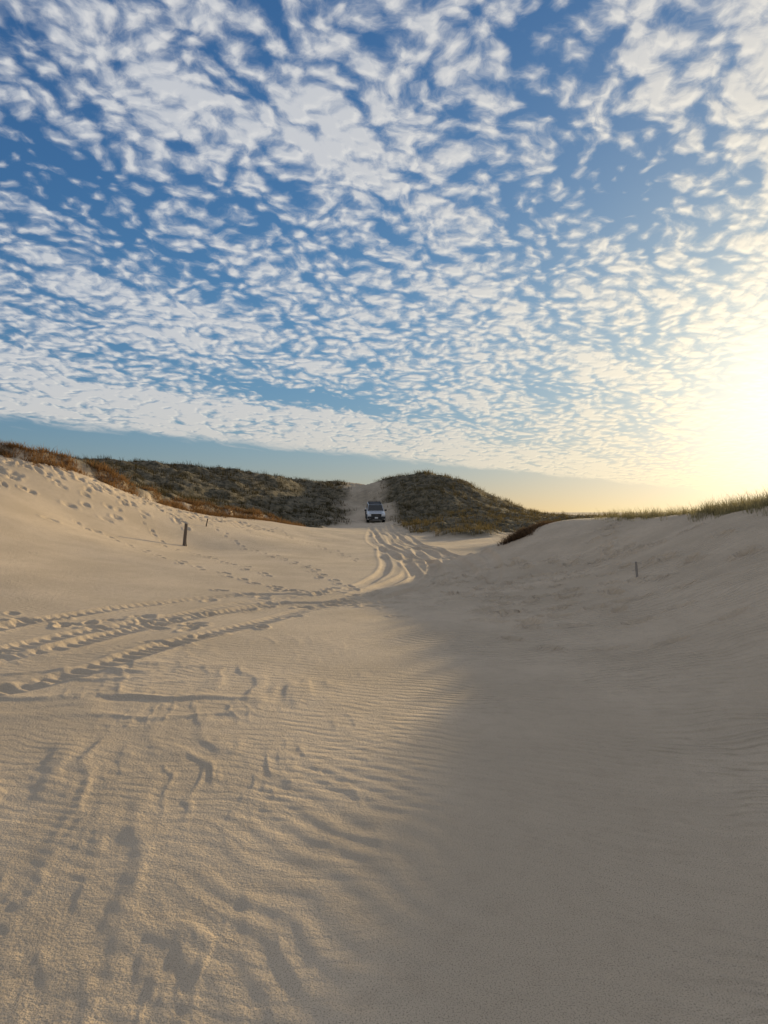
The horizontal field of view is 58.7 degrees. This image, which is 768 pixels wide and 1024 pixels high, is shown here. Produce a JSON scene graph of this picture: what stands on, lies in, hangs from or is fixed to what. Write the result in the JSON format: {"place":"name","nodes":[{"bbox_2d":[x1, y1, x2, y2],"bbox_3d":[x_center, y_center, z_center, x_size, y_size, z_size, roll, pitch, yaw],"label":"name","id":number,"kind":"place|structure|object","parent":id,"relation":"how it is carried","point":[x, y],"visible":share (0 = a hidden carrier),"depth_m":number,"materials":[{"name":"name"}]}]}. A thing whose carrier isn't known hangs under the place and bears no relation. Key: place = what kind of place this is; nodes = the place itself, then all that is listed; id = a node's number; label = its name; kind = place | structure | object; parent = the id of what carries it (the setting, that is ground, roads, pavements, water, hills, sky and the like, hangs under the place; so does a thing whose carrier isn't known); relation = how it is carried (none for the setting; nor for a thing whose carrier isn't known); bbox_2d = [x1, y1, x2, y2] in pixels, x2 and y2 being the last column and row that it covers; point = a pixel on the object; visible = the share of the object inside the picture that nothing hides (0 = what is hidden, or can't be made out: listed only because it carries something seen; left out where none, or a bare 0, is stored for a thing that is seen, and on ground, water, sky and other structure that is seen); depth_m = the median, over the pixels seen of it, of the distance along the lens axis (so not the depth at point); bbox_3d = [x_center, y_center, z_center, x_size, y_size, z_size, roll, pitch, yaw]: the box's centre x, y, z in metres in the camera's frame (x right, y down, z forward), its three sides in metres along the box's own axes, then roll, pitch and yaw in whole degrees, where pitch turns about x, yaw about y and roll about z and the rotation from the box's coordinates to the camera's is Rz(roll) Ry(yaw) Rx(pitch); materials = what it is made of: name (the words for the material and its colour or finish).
{"place":"outdoors","nodes":[
{"label":"outdoors","id":0,"kind":"place"},
{"bbox_2d":[0,445,767,1023],"bbox_3d":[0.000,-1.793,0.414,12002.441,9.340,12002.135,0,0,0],"label":"sand ground","id":1,"kind":"structure","parent":0,"point":[356,769],"depth_m":4.62,"materials":[{"name":"beige sand"}]},
{"bbox_2d":[0,439,305,526],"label":"dry beach grass","id":2,"kind":"structure","parent":1,"relation":"on","point":[114,474],"depth_m":33.78,"materials":[{"name":"brown plant"}]},
{"bbox_2d":[183,523,187,545],"bbox_3d":[-8.173,0.996,28.023,0.159,1.068,0.206,0,0,40],"label":"wooden post","id":3,"kind":"object","parent":1,"relation":"on","point":[185,535],"visible":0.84,"depth_m":27.98,"materials":[{"name":"brown wood"}]},
{"bbox_2d":[46,449,356,527],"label":"marram grass","id":4,"kind":"structure","parent":1,"relation":"on","point":[164,492],"depth_m":72.26,"materials":[{"name":"green plant"}]},
{"bbox_2d":[374,468,664,535],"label":"marram grass","id":5,"kind":"structure","parent":1,"relation":"on","point":[458,529],"depth_m":69.07,"materials":[{"name":"green plant"}]},
{"bbox_2d":[635,562,637,576],"bbox_3d":[4.455,1.081,12.017,0.072,0.413,0.066,0,0,21],"label":"wooden post","id":6,"kind":"object","parent":1,"relation":"on","point":[636,568],"visible":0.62,"depth_m":11.99,"materials":[{"name":"grey wood"}]},
{"bbox_2d":[591,483,767,521],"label":"pale beach grass","id":7,"kind":"structure","parent":1,"relation":"on","point":[756,502],"depth_m":15.78,"materials":[{"name":"plant"}]},
{"bbox_2d":[0,0,767,511],"label":"sky","id":8,"kind":"structure","parent":0,"point":[517,250],"materials":[{"name":"blue"}]},
{"bbox_2d":[492,519,557,544],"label":"dry beach grass","id":9,"kind":"structure","parent":0,"point":[519,534],"depth_m":22.07,"materials":[{"name":"plant"}]},
{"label":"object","id":10,"kind":"object","parent":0,"visible":0},
{"bbox_2d":[368,511,383,513],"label":"bonnet","id":11,"kind":"object","parent":10,"relation":"on","point":[375,512],"visible":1,"depth_m":70.06,"materials":[{"name":"silver metal"}]},
{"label":"cabin","id":12,"kind":"object","parent":10,"relation":"on","visible":0},
{"bbox_2d":[368,505,382,510],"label":"windscreen","id":13,"kind":"object","parent":12,"relation":"attached to","point":[375,507],"visible":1,"depth_m":71.09,"materials":[{"name":"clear glass"}]}
]}

